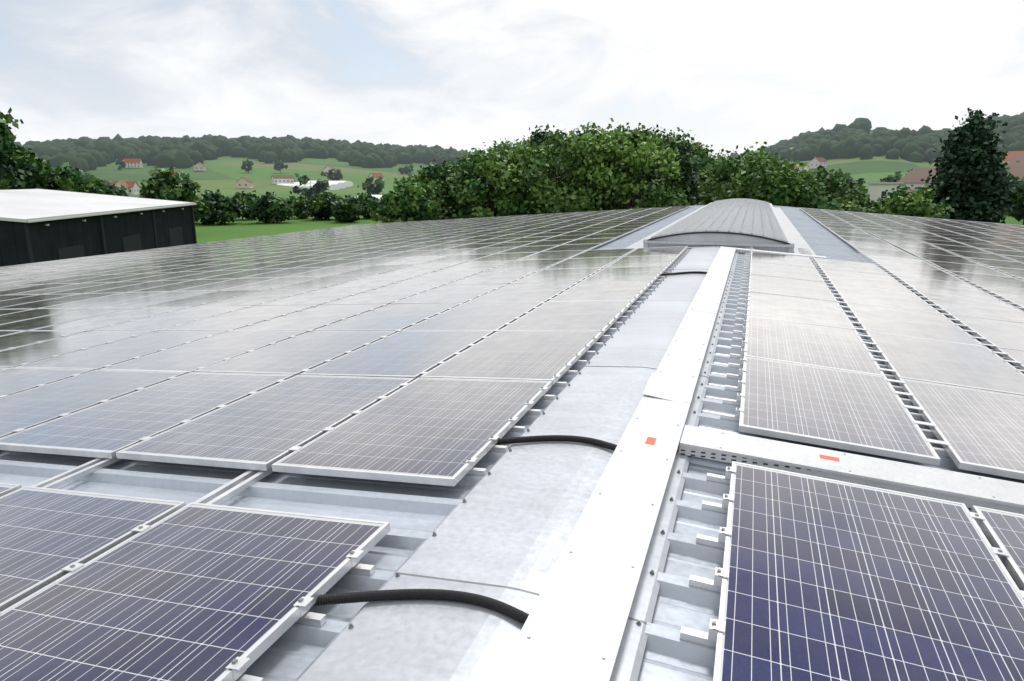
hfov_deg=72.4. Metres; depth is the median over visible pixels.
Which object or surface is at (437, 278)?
solar panel
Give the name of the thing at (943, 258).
solar panel
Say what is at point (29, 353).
solar panel
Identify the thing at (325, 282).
solar panel
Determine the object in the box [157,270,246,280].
solar panel
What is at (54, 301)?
solar panel
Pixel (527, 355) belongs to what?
solar panel
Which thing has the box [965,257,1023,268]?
solar panel
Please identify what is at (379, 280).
solar panel
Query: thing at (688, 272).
conduit
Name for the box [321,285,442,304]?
solar panel
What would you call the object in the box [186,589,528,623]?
conduit
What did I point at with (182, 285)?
solar panel
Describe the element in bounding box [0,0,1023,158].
sky
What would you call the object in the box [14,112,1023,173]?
forest
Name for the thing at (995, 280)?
solar panel
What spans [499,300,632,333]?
solar panel
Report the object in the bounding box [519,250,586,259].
solar panel
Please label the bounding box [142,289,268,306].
solar panel
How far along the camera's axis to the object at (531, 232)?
22.65 m
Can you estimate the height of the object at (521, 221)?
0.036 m
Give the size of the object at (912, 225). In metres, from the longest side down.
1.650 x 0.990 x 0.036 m
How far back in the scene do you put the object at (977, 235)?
22.50 m
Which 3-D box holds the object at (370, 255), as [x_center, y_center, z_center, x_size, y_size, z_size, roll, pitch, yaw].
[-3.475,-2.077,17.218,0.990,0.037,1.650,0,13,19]
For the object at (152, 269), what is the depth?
17.32 m
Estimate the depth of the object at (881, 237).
18.86 m
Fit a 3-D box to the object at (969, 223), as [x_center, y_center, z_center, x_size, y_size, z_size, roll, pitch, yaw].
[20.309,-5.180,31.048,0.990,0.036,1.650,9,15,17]
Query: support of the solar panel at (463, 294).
on the roof sheet
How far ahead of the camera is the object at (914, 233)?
21.60 m
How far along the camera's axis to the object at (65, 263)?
22.79 m
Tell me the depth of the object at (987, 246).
18.19 m
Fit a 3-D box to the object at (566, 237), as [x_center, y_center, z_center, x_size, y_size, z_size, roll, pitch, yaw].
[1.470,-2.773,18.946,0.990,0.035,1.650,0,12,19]
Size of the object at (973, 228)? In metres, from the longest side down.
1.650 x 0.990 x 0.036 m
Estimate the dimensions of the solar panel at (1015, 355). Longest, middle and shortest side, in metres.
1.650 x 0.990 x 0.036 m
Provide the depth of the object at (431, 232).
27.44 m
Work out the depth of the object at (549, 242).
17.35 m
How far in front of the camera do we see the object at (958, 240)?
19.74 m
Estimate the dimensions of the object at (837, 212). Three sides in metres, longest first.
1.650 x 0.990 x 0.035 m
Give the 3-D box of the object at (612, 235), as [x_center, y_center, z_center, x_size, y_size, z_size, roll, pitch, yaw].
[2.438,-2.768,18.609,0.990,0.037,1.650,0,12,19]
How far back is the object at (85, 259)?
24.65 m
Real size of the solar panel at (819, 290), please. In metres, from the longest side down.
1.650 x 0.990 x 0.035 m
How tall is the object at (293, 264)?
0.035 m
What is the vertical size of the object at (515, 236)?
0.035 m
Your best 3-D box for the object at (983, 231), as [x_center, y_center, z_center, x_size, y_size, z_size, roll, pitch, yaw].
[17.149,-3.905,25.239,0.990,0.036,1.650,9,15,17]
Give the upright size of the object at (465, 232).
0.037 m
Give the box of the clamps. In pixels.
[0,246,1023,680]
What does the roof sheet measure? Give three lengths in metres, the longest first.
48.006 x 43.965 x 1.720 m
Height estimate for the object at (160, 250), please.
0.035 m
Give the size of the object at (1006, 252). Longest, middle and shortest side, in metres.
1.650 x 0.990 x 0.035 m
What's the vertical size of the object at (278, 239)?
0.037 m
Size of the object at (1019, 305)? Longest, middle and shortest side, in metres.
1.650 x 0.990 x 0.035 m
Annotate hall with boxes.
[0,189,196,266]
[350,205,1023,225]
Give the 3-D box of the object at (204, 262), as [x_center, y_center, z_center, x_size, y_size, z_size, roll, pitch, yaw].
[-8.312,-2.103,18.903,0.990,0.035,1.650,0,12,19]
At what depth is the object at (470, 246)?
18.02 m
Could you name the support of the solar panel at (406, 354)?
on the roof sheet
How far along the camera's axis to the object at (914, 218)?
31.74 m
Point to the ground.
(224, 174)
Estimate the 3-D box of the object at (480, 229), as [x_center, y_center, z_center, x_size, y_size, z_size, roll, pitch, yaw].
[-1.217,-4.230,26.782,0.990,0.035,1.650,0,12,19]
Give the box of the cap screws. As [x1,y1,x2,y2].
[349,251,736,628]
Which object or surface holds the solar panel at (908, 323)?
on the roof sheet
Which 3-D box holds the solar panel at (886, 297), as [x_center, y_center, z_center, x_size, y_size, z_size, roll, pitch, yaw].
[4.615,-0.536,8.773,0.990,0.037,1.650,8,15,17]
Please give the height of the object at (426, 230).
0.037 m
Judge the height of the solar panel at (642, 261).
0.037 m
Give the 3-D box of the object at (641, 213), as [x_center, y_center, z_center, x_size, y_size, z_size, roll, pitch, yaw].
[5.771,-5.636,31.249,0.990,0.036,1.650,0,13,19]
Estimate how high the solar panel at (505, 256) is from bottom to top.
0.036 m
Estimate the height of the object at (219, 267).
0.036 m
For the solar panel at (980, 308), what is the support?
on the roof sheet
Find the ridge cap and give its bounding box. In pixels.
[295,247,738,680]
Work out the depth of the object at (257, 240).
30.12 m
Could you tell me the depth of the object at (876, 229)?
21.92 m
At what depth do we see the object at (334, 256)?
17.51 m
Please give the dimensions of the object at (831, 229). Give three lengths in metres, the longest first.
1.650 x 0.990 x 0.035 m
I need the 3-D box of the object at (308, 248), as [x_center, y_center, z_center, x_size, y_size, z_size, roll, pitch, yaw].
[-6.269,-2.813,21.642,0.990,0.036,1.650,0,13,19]
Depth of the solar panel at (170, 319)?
8.75 m
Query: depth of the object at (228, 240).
32.78 m
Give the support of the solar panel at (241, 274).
on the roof sheet
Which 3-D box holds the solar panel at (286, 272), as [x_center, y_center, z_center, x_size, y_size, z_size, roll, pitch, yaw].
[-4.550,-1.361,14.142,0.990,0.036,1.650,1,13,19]
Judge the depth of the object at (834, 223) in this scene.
23.80 m
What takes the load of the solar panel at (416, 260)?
on the roof sheet
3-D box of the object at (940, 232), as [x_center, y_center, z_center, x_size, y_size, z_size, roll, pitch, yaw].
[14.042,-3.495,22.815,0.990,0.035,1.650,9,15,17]
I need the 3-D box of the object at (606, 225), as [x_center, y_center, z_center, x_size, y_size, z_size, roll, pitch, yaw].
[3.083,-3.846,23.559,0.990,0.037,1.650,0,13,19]
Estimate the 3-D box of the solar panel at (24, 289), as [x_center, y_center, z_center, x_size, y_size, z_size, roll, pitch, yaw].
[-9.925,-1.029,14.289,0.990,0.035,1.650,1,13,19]
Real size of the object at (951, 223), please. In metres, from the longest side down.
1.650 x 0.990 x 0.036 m
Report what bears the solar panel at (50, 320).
on the roof sheet
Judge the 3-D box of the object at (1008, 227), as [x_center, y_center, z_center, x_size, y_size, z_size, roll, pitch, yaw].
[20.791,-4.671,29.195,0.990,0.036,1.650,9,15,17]
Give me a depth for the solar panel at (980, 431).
4.19 m
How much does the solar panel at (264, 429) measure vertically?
0.036 m
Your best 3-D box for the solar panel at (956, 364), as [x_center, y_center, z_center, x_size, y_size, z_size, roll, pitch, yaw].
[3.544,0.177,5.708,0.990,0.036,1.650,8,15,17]
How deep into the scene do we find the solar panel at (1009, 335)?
7.07 m
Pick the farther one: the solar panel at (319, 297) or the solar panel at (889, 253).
the solar panel at (889, 253)
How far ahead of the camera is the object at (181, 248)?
27.44 m
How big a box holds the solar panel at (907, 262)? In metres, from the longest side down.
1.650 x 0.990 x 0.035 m
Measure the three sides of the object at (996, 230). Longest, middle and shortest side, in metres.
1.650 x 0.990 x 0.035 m
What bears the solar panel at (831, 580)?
on the roof sheet
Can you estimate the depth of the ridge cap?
2.75 m
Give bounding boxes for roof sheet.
[0,206,1023,680]
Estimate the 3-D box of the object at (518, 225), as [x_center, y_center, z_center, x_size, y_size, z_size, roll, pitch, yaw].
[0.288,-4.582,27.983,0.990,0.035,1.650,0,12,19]
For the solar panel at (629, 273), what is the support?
on the roof sheet
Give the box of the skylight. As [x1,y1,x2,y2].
[624,203,816,255]
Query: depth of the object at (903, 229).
23.15 m
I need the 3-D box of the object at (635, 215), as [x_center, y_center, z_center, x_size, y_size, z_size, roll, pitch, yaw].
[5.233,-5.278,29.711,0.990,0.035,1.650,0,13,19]
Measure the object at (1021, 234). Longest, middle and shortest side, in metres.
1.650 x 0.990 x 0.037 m
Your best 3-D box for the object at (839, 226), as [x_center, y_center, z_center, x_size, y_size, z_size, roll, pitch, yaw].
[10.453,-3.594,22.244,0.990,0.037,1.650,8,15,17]
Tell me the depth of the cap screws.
3.35 m
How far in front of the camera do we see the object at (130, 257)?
23.99 m
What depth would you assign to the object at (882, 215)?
33.55 m
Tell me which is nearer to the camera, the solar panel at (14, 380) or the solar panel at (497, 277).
the solar panel at (14, 380)
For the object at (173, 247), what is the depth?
29.64 m
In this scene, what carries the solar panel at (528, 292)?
on the roof sheet
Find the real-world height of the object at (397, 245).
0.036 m
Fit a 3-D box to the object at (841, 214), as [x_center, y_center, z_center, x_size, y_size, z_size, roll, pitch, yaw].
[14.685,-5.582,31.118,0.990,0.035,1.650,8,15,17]
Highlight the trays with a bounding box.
[495,246,1023,680]
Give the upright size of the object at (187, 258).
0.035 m
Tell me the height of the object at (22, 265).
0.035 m
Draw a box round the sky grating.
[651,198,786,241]
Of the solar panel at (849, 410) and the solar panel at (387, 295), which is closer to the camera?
the solar panel at (849, 410)
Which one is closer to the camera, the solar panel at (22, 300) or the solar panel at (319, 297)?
the solar panel at (319, 297)
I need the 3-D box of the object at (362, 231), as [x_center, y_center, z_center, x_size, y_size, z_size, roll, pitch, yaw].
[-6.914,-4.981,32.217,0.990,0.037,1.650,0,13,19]
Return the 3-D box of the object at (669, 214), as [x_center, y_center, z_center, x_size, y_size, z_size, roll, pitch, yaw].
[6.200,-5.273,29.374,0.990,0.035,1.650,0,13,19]
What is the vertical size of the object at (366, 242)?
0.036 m
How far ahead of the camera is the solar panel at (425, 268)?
13.11 m
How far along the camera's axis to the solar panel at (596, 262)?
12.06 m
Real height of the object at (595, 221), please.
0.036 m
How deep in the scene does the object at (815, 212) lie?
31.51 m
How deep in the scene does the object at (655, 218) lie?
26.24 m
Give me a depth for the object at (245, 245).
26.39 m
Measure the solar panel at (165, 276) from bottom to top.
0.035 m
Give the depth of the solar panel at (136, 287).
13.22 m
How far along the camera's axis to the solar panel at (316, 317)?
8.07 m
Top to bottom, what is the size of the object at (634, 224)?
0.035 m
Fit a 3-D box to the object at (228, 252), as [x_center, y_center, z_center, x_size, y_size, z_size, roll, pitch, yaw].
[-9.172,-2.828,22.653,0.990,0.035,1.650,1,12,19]
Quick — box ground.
[80,129,1022,243]
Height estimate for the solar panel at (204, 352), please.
0.036 m
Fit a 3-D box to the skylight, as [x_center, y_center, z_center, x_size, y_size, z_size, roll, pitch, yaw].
[7.920,-4.467,25.015,3.806,0.497,23.950,4,14,18]
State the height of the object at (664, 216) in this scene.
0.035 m
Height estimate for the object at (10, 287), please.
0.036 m
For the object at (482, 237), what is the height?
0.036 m
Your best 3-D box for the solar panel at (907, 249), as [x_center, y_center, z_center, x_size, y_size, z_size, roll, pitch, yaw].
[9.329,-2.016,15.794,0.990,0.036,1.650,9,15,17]
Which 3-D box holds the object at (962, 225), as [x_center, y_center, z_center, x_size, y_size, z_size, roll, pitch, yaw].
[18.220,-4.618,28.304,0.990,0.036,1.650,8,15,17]
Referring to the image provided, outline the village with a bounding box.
[110,151,1023,213]
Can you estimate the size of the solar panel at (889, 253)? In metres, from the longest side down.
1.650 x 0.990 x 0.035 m
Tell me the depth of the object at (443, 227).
30.83 m
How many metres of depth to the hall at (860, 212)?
35.64 m
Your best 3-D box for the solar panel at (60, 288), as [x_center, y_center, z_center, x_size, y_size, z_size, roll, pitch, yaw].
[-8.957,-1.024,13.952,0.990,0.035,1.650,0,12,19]
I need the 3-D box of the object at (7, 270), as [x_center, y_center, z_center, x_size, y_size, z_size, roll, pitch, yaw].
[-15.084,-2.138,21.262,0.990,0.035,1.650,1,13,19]
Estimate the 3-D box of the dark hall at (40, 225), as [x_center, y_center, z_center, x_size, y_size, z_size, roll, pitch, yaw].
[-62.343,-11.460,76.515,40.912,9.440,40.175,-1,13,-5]
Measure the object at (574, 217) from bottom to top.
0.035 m
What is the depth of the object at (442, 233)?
25.57 m
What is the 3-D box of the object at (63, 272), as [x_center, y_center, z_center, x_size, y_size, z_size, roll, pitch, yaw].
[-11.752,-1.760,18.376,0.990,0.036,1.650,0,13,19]
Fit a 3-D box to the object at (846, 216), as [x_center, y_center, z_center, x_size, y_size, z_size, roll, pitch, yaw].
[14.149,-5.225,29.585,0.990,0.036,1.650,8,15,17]
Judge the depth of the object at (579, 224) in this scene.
25.49 m
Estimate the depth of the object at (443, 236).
23.62 m
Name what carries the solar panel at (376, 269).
on the roof sheet
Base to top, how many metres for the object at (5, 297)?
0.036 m
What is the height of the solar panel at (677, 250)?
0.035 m
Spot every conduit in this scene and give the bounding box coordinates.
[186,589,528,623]
[495,435,616,450]
[661,271,706,275]

